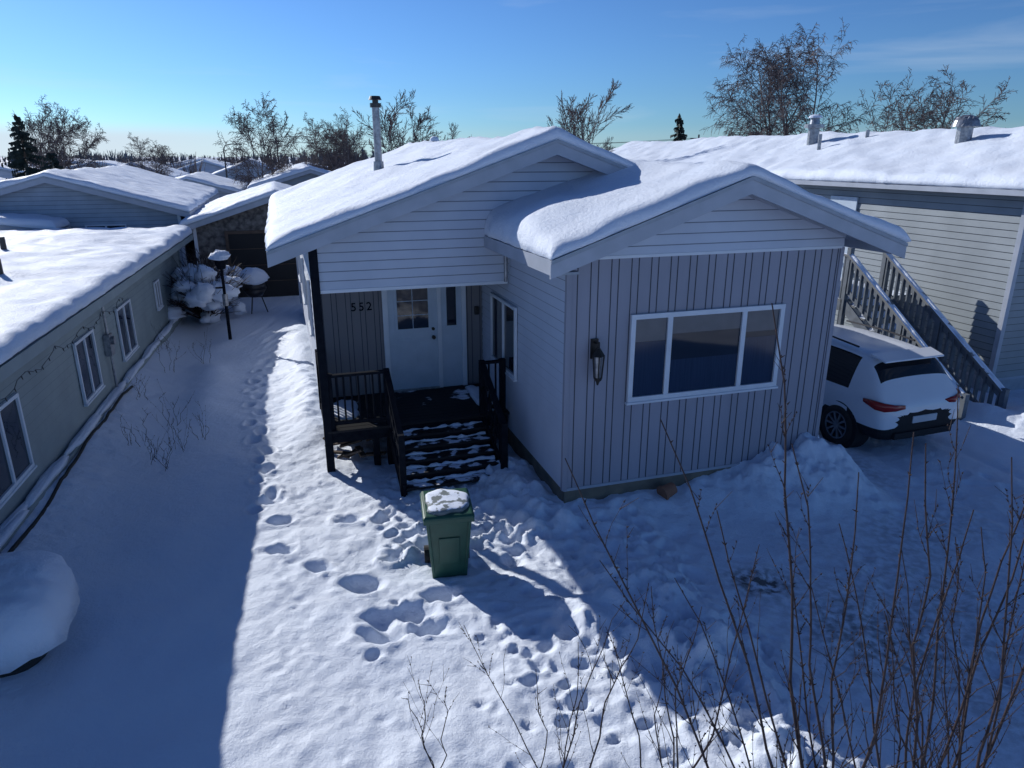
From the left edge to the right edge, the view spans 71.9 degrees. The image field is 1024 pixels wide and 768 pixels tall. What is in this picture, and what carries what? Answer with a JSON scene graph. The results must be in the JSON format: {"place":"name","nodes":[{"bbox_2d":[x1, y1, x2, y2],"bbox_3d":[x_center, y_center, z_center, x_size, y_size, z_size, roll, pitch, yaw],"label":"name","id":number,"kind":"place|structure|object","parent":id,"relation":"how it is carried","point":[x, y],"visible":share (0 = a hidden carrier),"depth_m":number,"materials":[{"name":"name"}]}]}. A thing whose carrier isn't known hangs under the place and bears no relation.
{"place":"outdoors","nodes":[
{"label":"outdoors","id":0,"kind":"place"},
{"bbox_2d":[0,235,189,365],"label":"roof deck","id":1,"kind":"structure","parent":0,"point":[81,309],"depth_m":10.67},
{"bbox_2d":[0,234,192,382],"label":"roof fascia","id":2,"kind":"structure","parent":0,"point":[8,368],"depth_m":10.58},
{"bbox_2d":[0,176,218,216],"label":"roof fascia","id":3,"kind":"structure","parent":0,"point":[28,184],"depth_m":22.20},
{"bbox_2d":[183,179,236,193],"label":"roof fascia","id":4,"kind":"structure","parent":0,"point":[224,190],"depth_m":39.19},
{"bbox_2d":[275,170,323,182],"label":"roof fascia","id":5,"kind":"structure","parent":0,"point":[299,175],"depth_m":38.43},
{"bbox_2d":[321,285,481,396],"bbox_3d":[-1.899,-0.944,12.359,2.830,2.200,0.056,-6,19,-17],"label":"porch siding","id":6,"kind":"object","parent":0,"point":[354,341],"visible":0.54,"depth_m":12.18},
{"bbox_2d":[381,286,467,391],"bbox_3d":[-1.520,-0.944,12.424,1.470,2.160,0.070,-6,19,-17],"label":"front door","id":7,"kind":"structure","parent":6,"relation":"in","point":[417,357],"depth_m":12.47,"materials":[{"name":"paint"}]},
{"bbox_2d":[334,385,493,419],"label":"porch snow","id":8,"kind":"structure","parent":0,"point":[473,390],"depth_m":11.77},
{"bbox_2d":[0,157,1023,767],"bbox_3d":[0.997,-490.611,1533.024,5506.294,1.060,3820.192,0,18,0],"label":"snow ground","id":9,"kind":"structure","parent":0,"point":[258,585],"depth_m":7.80,"materials":[{"name":"snow"}]},
{"bbox_2d":[1,114,48,179],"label":"spruce tree","id":10,"kind":"object","parent":9,"relation":"on","point":[21,156],"visible":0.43,"depth_m":33.02,"materials":[{"name":"plant"}]},
{"bbox_2d":[0,213,70,230],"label":"snow mound","id":11,"kind":"structure","parent":9,"relation":"on","point":[12,221],"depth_m":20.77,"materials":[{"name":"snow"}]},
{"bbox_2d":[0,550,79,677],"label":"garden tub","id":12,"kind":"object","parent":9,"relation":"on","point":[39,598],"visible":1,"depth_m":6.52,"materials":[{"name":"rubber"}]},
{"bbox_2d":[8,106,85,169],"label":"birch tree","id":13,"kind":"object","parent":9,"relation":"on","point":[32,136],"visible":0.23,"depth_m":44.85,"materials":[{"name":"brown plant"}]},
{"bbox_2d":[40,152,63,169],"bbox_3d":[-25.578,-10.417,39.653,3.193,5.050,3.528,0,18,0],"label":"spruce tree","id":14,"kind":"object","parent":9,"relation":"on","point":[54,162],"visible":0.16,"depth_m":39.03,"materials":[{"name":"plant"}]},
{"bbox_2d":[13,95,109,169],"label":"birch tree","id":15,"kind":"object","parent":9,"relation":"on","point":[86,148],"visible":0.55,"depth_m":42.58,"materials":[{"name":"brown plant"}]},
{"bbox_2d":[8,385,133,551],"bbox_3d":[-6.336,1.386,9.835,0.108,0.196,9.006,-5,19,-15],"label":"drain hose","id":16,"kind":"object","parent":9,"relation":"on","point":[35,521],"visible":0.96,"depth_m":10.04,"materials":[{"name":"rubber"}]},
{"bbox_2d":[0,309,185,552],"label":"skirt ledge","id":17,"kind":"object","parent":9,"relation":"on","point":[71,455],"visible":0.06,"depth_m":10.69,"materials":[{"name":"brown"}]},
{"bbox_2d":[0,319,177,548],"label":"ledge snow","id":18,"kind":"structure","parent":17,"relation":"on","point":[10,524],"depth_m":10.81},
{"bbox_2d":[101,306,117,386],"bbox_3d":[-7.612,-0.749,13.381,0.170,2.000,0.250,-5,19,-15],"label":"electric meter","id":19,"kind":"object","parent":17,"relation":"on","point":[109,340],"visible":0.82,"depth_m":13.29,"materials":[{"name":"metal"}]},
{"bbox_2d":[117,133,181,175],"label":"birch tree","id":20,"kind":"object","parent":9,"relation":"on","point":[161,168],"visible":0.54,"depth_m":59.00,"materials":[{"name":"brown plant"}]},
{"bbox_2d":[153,436,176,470],"bbox_3d":[-5.378,1.100,10.964,0.341,0.705,0.354,0,18,0],"label":"dead weed","id":21,"kind":"object","parent":9,"relation":"on","point":[167,453],"visible":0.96,"depth_m":10.95,"materials":[{"name":"brown plant"}]},
{"bbox_2d":[0,152,360,173],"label":"distant bushes","id":22,"kind":"object","parent":9,"relation":"on","point":[194,169],"visible":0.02,"depth_m":88.32,"materials":[{"name":"plant"}]},
{"bbox_2d":[0,149,386,166],"bbox_3d":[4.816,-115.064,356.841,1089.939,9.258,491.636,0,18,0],"label":"distant trees","id":23,"kind":"object","parent":9,"relation":"on","point":[131,156],"visible":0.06,"depth_m":305.33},
{"bbox_2d":[163,246,248,323],"bbox_3d":[-9.012,-2.805,20.354,2.877,2.308,4.042,-6,19,-17],"label":"snow laden bush","id":24,"kind":"object","parent":9,"relation":"on","point":[194,291],"visible":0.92,"depth_m":19.43,"materials":[{"name":"snow"}]},
{"bbox_2d":[208,250,231,339],"bbox_3d":[-7.396,-2.239,18.199,0.491,2.434,0.449,1,18,4],"label":"garden lamp","id":25,"kind":"object","parent":9,"relation":"on","point":[219,257],"visible":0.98,"depth_m":17.95,"materials":[{"name":"metal"}]},
{"bbox_2d":[179,181,298,297],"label":"garage","id":26,"kind":"structure","parent":9,"relation":"on","point":[234,225],"depth_m":23.44,"materials":[{"name":"stone"}]},
{"bbox_2d":[224,230,298,297],"bbox_3d":[-7.985,-4.097,23.991,3.100,2.250,0.070,-6,19,-17],"label":"garage door","id":27,"kind":"structure","parent":26,"relation":"in","point":[249,245],"depth_m":23.76,"materials":[{"name":"brown wood"}]},
{"bbox_2d":[239,267,269,313],"bbox_3d":[-7.913,-2.829,21.667,0.808,1.485,0.898,10,21,29],"label":"barbecue grill","id":28,"kind":"object","parent":9,"relation":"on","point":[257,279],"visible":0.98,"depth_m":21.35,"materials":[{"name":"metal"}]},
{"bbox_2d":[214,92,310,187],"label":"birch tree","id":29,"kind":"object","parent":9,"relation":"on","point":[248,179],"visible":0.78,"depth_m":42.12,"materials":[{"name":"brown plant"}]},
{"bbox_2d":[291,112,351,169],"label":"birch tree","id":30,"kind":"object","parent":9,"relation":"on","point":[312,152],"visible":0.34,"depth_m":49.12,"materials":[{"name":"brown plant"}]},
{"bbox_2d":[306,106,371,170],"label":"birch tree","id":31,"kind":"object","parent":9,"relation":"on","point":[321,152],"visible":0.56,"depth_m":47.04,"materials":[{"name":"brown plant"}]},
{"bbox_2d":[326,123,367,166],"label":"birch tree","id":32,"kind":"object","parent":9,"relation":"on","point":[333,129],"visible":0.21,"depth_m":53.22,"materials":[{"name":"brown plant"}]},
{"bbox_2d":[323,437,385,458],"bbox_3d":[-2.554,0.926,11.552,1.159,0.266,1.202,2,18,5],"label":"stored lumber","id":33,"kind":"object","parent":9,"relation":"on","point":[357,449],"visible":0.38,"depth_m":11.19,"materials":[{"name":"brown wood"}]},
{"bbox_2d":[352,89,437,156],"bbox_3d":[-5.310,-9.613,33.069,3.523,7.662,4.364,6,19,17],"label":"birch tree","id":34,"kind":"object","parent":9,"relation":"on","point":[389,130],"visible":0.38,"depth_m":32.21,"materials":[{"name":"brown plant"}]},
{"bbox_2d":[308,249,507,496],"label":"porch rails","id":35,"kind":"object","parent":9,"relation":"on","point":[487,398],"visible":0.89,"depth_m":10.74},
{"bbox_2d":[340,285,482,396],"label":"wall","id":36,"kind":"structure","parent":9,"relation":"on","point":[482,344],"depth_m":12.80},
{"bbox_2d":[296,245,842,302],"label":"corner trim","id":37,"kind":"structure","parent":36,"relation":"attached to","point":[605,257],"depth_m":9.73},
{"bbox_2d":[300,156,844,486],"bbox_3d":[-0.920,-2.865,15.532,7.040,4.505,14.360,-6,19,-17],"label":"lap siding","id":38,"kind":"object","parent":36,"relation":"attached to","point":[440,242],"visible":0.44,"depth_m":10.26,"materials":[{"name":"white plastic"}]},
{"bbox_2d":[300,255,306,304],"bbox_3d":[-4.728,-2.398,15.932,0.069,1.030,1.140,-6,19,-17],"label":"side window","id":39,"kind":"structure","parent":38,"relation":"attached to","point":[304,296],"depth_m":15.52,"materials":[{"name":"white glass"}]},
{"bbox_2d":[304,271,313,336],"bbox_3d":[-3.811,-1.520,13.214,0.069,1.030,1.140,-6,19,-17],"label":"side window","id":40,"kind":"structure","parent":38,"relation":"attached to","point":[310,317],"depth_m":12.83,"materials":[{"name":"white glass"}]},
{"bbox_2d":[489,292,516,381],"bbox_3d":[-0.155,-0.794,11.454,0.069,1.170,1.390,-6,19,-17],"label":"side window","id":41,"kind":"structure","parent":38,"relation":"attached to","point":[503,328],"depth_m":11.37,"materials":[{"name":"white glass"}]},
{"bbox_2d":[504,256,507,281],"bbox_3d":[-0.096,-1.942,10.811,0.055,0.750,0.055,1,18,4],"label":"downpipe","id":42,"kind":"object","parent":38,"relation":"attached to","point":[505,269],"visible":0.65,"depth_m":10.85,"materials":[{"name":"metal"}]},
{"bbox_2d":[556,155,845,236],"bbox_3d":[0.906,-2.582,9.645,7.000,1.330,2.430,-6,19,-17],"label":"frieze","id":43,"kind":"object","parent":38,"relation":"attached to","point":[796,215],"visible":0.07,"depth_m":9.42,"materials":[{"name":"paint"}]},
{"bbox_2d":[492,425,739,502],"bbox_3d":[-2.519,-0.026,14.819,4.544,0.540,15.919,-16,24,-41],"label":"skirting","id":44,"kind":"object","parent":36,"relation":"attached to","point":[600,491],"visible":0.32,"depth_m":10.00,"materials":[{"name":"paint"}]},
{"bbox_2d":[567,248,839,487],"bbox_3d":[2.642,-0.237,9.705,4.000,3.085,0.056,-6,19,-17],"label":"front siding","id":45,"kind":"object","parent":36,"relation":"attached to","point":[612,436],"visible":0.86,"depth_m":9.62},
{"bbox_2d":[590,338,604,384],"bbox_3d":[1.088,-0.271,9.006,0.165,0.580,0.238,-6,19,-17],"label":"wall lantern","id":46,"kind":"object","parent":45,"relation":"attached to","point":[597,355],"depth_m":8.96,"materials":[{"name":"brown metal"}]},
{"bbox_2d":[625,303,785,404],"bbox_3d":[2.656,-0.416,9.585,2.390,1.220,0.069,-6,19,-17],"label":"front window","id":47,"kind":"structure","parent":45,"relation":"attached to","point":[678,355],"depth_m":9.57,"materials":[{"name":"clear glass"}]},
{"bbox_2d":[328,383,509,433],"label":"porch deck","id":48,"kind":"structure","parent":9,"relation":"on","point":[442,404],"depth_m":11.80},
{"bbox_2d":[403,657,459,767],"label":"bare shrub","id":49,"kind":"object","parent":9,"relation":"on","point":[423,740],"visible":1,"depth_m":5.54,"materials":[{"name":"brown plant"}]},
{"bbox_2d":[409,123,471,142],"bbox_3d":[-3.790,-10.260,36.807,3.385,6.538,2.733,-2,18,-6],"label":"birch tree","id":50,"kind":"object","parent":9,"relation":"on","point":[453,131],"visible":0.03,"depth_m":36.56,"materials":[{"name":"brown plant"}]},
{"bbox_2d":[392,417,498,490],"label":"porch steps","id":51,"kind":"structure","parent":9,"relation":"on","point":[440,445],"depth_m":10.80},
{"bbox_2d":[403,421,494,481],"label":"step snow","id":52,"kind":"structure","parent":51,"relation":"on","point":[448,462],"depth_m":10.81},
{"bbox_2d":[420,488,474,578],"bbox_3d":[-0.763,1.768,8.314,0.584,0.955,0.719,-3,18,-10],"label":"wheelie bin","id":53,"kind":"object","parent":9,"relation":"on","point":[448,515],"visible":1,"depth_m":8.04,"materials":[{"name":"green plastic"}]},
{"bbox_2d":[274,135,699,165],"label":"trees","id":54,"kind":"object","parent":9,"relation":"on","point":[590,143],"visible":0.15,"depth_m":79.12,"materials":[{"name":"plant"}]},
{"bbox_2d":[459,583,648,767],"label":"bare shrub","id":55,"kind":"object","parent":9,"relation":"on","point":[575,728],"visible":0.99,"depth_m":5.07,"materials":[{"name":"brown plant"}]},
{"bbox_2d":[547,78,634,151],"bbox_3d":[2.646,-8.227,28.620,3.083,7.764,3.819,-17,25,-42],"label":"birch tree","id":56,"kind":"object","parent":9,"relation":"on","point":[571,113],"visible":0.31,"depth_m":27.60,"materials":[{"name":"brown plant"}]},
{"bbox_2d":[592,137,613,150],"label":"birch tree","id":57,"kind":"object","parent":9,"relation":"on","point":[607,143],"visible":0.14,"depth_m":55.63,"materials":[{"name":"brown plant"}]},
{"bbox_2d":[657,482,676,499],"bbox_3d":[2.179,1.512,9.885,0.248,0.240,0.230,-10,20,-28],"label":"clay pot","id":58,"kind":"object","parent":9,"relation":"on","point":[667,491],"visible":0.93,"depth_m":9.82,"materials":[{"name":"ceramic"}]},
{"bbox_2d":[670,114,686,140],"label":"spruce tree","id":59,"kind":"object","parent":9,"relation":"on","point":[678,129],"visible":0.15,"depth_m":42.20,"materials":[{"name":"plant"}]},
{"bbox_2d":[606,544,759,767],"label":"bare shrub","id":60,"kind":"object","parent":9,"relation":"on","point":[663,679],"visible":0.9,"depth_m":4.79,"materials":[{"name":"brown plant"}]},
{"bbox_2d":[560,247,844,490],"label":"corner posts","id":61,"kind":"object","parent":9,"relation":"on","point":[566,363],"visible":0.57,"depth_m":9.36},
{"bbox_2d":[565,303,932,767],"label":"bare shrub","id":62,"kind":"object","parent":9,"relation":"on","point":[795,725],"visible":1,"depth_m":3.64,"materials":[{"name":"brown plant"}]},
{"bbox_2d":[701,17,880,135],"bbox_3d":[12.623,-11.245,33.211,7.522,10.746,7.652,-7,19,-22],"label":"birch tree","id":63,"kind":"object","parent":9,"relation":"on","point":[777,71],"visible":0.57,"depth_m":31.73,"materials":[{"name":"brown plant"}]},
{"bbox_2d":[819,320,960,447],"bbox_3d":[5.971,-0.256,13.486,2.155,1.822,4.575,-6,19,-19],"label":"parked car","id":64,"kind":"object","parent":9,"relation":"on","point":[880,386],"visible":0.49,"depth_m":11.67,"materials":[{"name":"white paint"}]},
{"bbox_2d":[811,386,1023,767],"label":"bare shrub","id":65,"kind":"object","parent":9,"relation":"on","point":[967,695],"visible":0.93,"depth_m":3.81,"materials":[{"name":"brown plant"}]},
{"bbox_2d":[836,247,1009,419],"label":"wooden staircase","id":66,"kind":"structure","parent":9,"relation":"on","point":[868,291],"depth_m":14.46,"materials":[{"name":"wood"}]},
{"bbox_2d":[830,196,858,276],"bbox_3d":[8.243,-3.697,17.792,0.040,2.000,0.900,-6,19,-17],"label":"side door","id":67,"kind":"structure","parent":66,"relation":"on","point":[850,202],"depth_m":17.43,"materials":[{"name":"paint"}]},
{"bbox_2d":[853,65,1017,132],"bbox_3d":[19.673,-10.671,34.317,7.698,9.067,7.713,11,21,31],"label":"birch tree","id":68,"kind":"object","parent":9,"relation":"on","point":[929,114],"visible":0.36,"depth_m":32.52,"materials":[{"name":"brown plant"}]},
{"bbox_2d":[877,495,1023,767],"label":"bare shrub","id":69,"kind":"object","parent":9,"relation":"on","point":[990,744],"visible":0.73,"depth_m":4.54,"materials":[{"name":"brown plant"}]},
{"bbox_2d":[953,370,1023,392],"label":"snow","id":70,"kind":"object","parent":9,"relation":"on","point":[1014,384],"depth_m":14.61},
{"bbox_2d":[796,184,1023,377],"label":"lap siding","id":71,"kind":"object","parent":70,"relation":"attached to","point":[955,263],"visible":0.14,"depth_m":14.68,"materials":[{"name":"plastic"}]},
{"bbox_2d":[952,205,1023,380],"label":"corner trim","id":72,"kind":"structure","parent":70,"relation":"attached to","point":[1007,298],"depth_m":13.80,"materials":[{"name":"paint"}]},
{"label":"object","id":73,"kind":"object","parent":9,"relation":"on","visible":0},
{"bbox_2d":[0,237,6,274],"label":"vent pipes","id":74,"kind":"object","parent":73,"relation":"on","point":[3,246],"visible":0.39,"depth_m":15.60,"materials":[{"name":"metal"}]},
{"bbox_2d":[0,252,182,524],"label":"lap siding","id":75,"kind":"object","parent":73,"relation":"attached to","point":[57,414],"visible":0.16,"depth_m":11.23,"materials":[{"name":"wood"}]},
{"bbox_2d":[0,392,36,508],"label":"window","id":76,"kind":"structure","parent":75,"relation":"attached to","point":[18,466],"depth_m":9.05,"materials":[{"name":"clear glass"}]},
{"bbox_2d":[72,329,105,406],"bbox_3d":[-7.320,-0.305,12.219,0.069,1.090,1.140,-5,19,-15],"label":"window","id":77,"kind":"structure","parent":75,"relation":"attached to","point":[92,385],"depth_m":12.17,"materials":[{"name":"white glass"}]},
{"bbox_2d":[114,298,139,361],"bbox_3d":[-8.086,-1.149,14.831,0.069,1.090,1.240,-5,19,-15],"label":"window","id":78,"kind":"structure","parent":75,"relation":"attached to","point":[126,329],"depth_m":14.78,"materials":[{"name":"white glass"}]},
{"bbox_2d":[153,279,163,310],"bbox_3d":[-9.027,-2.280,18.008,0.069,0.730,0.640,-5,19,-15],"label":"window","id":79,"kind":"structure","parent":75,"relation":"attached to","point":[158,295],"depth_m":17.97,"materials":[{"name":"white glass"}]},
{"bbox_2d":[0,225,191,364],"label":"roof snow","id":80,"kind":"structure","parent":73,"relation":"on","point":[50,279],"depth_m":13.35,"materials":[{"name":"snow"}]},
{"bbox_2d":[0,297,123,400],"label":"string lights","id":81,"kind":"object","parent":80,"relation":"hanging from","point":[5,398],"visible":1,"depth_m":9.63,"materials":[{"name":"metal"}]},
{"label":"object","id":82,"kind":"object","parent":9,"relation":"on","visible":0},
{"bbox_2d":[0,165,217,211],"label":"roof snow","id":83,"kind":"structure","parent":82,"relation":"on","point":[146,185],"depth_m":25.09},
{"bbox_2d":[177,215,186,266],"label":"corner trim","id":84,"kind":"structure","parent":82,"relation":"attached to","point":[183,248],"depth_m":23.73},
{"bbox_2d":[0,183,196,266],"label":"lap siding","id":85,"kind":"object","parent":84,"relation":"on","point":[77,209],"visible":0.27,"depth_m":22.52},
{"bbox_2d":[85,224,126,227],"bbox_3d":[-13.134,-4.667,22.956,1.240,1.030,0.069,-6,19,-17],"label":"window","id":86,"kind":"structure","parent":85,"relation":"attached to","point":[111,225],"depth_m":22.83,"materials":[{"name":"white glass"}]},
{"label":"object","id":87,"kind":"object","parent":9,"relation":"on","visible":0},
{"bbox_2d":[175,171,247,191],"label":"roof snow","id":88,"kind":"structure","parent":87,"relation":"on","point":[213,180],"depth_m":40.45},
{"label":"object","id":89,"kind":"object","parent":9,"relation":"on","visible":0},
{"bbox_2d":[71,160,124,166],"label":"roof snow","id":90,"kind":"structure","parent":89,"relation":"on","point":[113,163],"depth_m":78.58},
{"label":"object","id":91,"kind":"object","parent":9,"relation":"on","visible":0},
{"bbox_2d":[178,159,230,169],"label":"roof snow","id":92,"kind":"structure","parent":91,"relation":"on","point":[215,162],"depth_m":86.91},
{"bbox_2d":[0,0,1023,156],"label":"sky","id":93,"kind":"structure","parent":0,"point":[168,72],"materials":[{"name":"blue"}]},
{"bbox_2d":[610,126,1023,189],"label":"roof snow","id":94,"kind":"structure","parent":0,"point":[990,157],"depth_m":17.65,"materials":[{"name":"snow"}]},
{"bbox_2d":[804,114,980,149],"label":"roof vents","id":95,"kind":"object","parent":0,"point":[965,125],"visible":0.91,"depth_m":16.36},
{"bbox_2d":[789,180,1023,195],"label":"roof fascia","id":96,"kind":"structure","parent":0,"point":[942,189],"depth_m":15.05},
{"bbox_3d":[-1.272,-4.648,16.107,8.200,1.495,12.580,-6,19,-17],"label":"main roof deck","id":97,"kind":"object","parent":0,"visible":0},
{"bbox_2d":[369,96,383,170],"bbox_3d":[-2.711,-4.917,14.199,0.260,1.630,0.260,-6,19,-17],"label":"chimney pipe","id":98,"kind":"object","parent":97,"relation":"on","point":[375,105],"visible":0.73,"depth_m":14.10,"materials":[{"name":"metal"}]},
{"bbox_2d":[266,139,627,267],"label":"roof fascia","id":99,"kind":"structure","parent":97,"relation":"attached to","point":[317,240],"depth_m":9.85,"materials":[{"name":"paint"}]},
{"bbox_2d":[264,126,635,250],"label":"roof snow","id":100,"kind":"structure","parent":97,"relation":"on","point":[325,201],"depth_m":10.84,"materials":[{"name":"snow"}]},
{"bbox_2d":[498,177,862,258],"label":"front roof deck","id":101,"kind":"structure","parent":97,"relation":"on","point":[848,237],"depth_m":8.47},
{"bbox_2d":[484,176,907,279],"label":"front roof fascia","id":102,"kind":"structure","parent":101,"relation":"attached to","point":[873,239],"depth_m":8.57,"materials":[{"name":"paint"}]},
{"bbox_2d":[485,158,910,259],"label":"front roof snow","id":103,"kind":"structure","parent":101,"relation":"on","point":[555,221],"depth_m":8.90,"materials":[{"name":"snow"}]},
{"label":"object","id":104,"kind":"object","parent":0,"visible":0},
{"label":"corner trim","id":105,"kind":"object","parent":104,"relation":"attached to","visible":0},
{"bbox_2d":[247,163,331,188],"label":"roof snow","id":106,"kind":"structure","parent":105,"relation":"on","point":[299,168],"depth_m":38.53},
{"bbox_2d":[281,173,318,185],"bbox_3d":[-12.959,-11.848,44.815,6.040,3.600,12.040,-6,19,-17],"label":"lap siding","id":107,"kind":"object","parent":105,"relation":"on","point":[298,180],"visible":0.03,"depth_m":38.82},
{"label":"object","id":108,"kind":"object","parent":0,"visible":0},
{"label":"corner trim","id":109,"kind":"object","parent":108,"relation":"attached to","visible":0},
{"bbox_2d":[122,161,189,177],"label":"roof snow","id":110,"kind":"structure","parent":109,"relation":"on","point":[176,172],"depth_m":64.91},
{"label":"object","id":111,"kind":"object","parent":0,"visible":0},
{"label":"corner trim","id":112,"kind":"object","parent":111,"relation":"attached to","visible":0},
{"bbox_2d":[219,164,270,180],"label":"lap siding","id":113,"kind":"object","parent":112,"relation":"on","point":[254,173],"visible":0.06,"depth_m":64.92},
{"bbox_2d":[211,158,280,174],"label":"roof snow","id":114,"kind":"structure","parent":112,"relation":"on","point":[219,171],"depth_m":64.41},
{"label":"corner trim","id":115,"kind":"object","parent":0,"visible":0},
{"bbox_2d":[185,163,221,172],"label":"lap siding","id":116,"kind":"object","parent":115,"relation":"on","point":[210,168],"visible":0.09,"depth_m":86.96,"materials":[{"name":"white plastic"}]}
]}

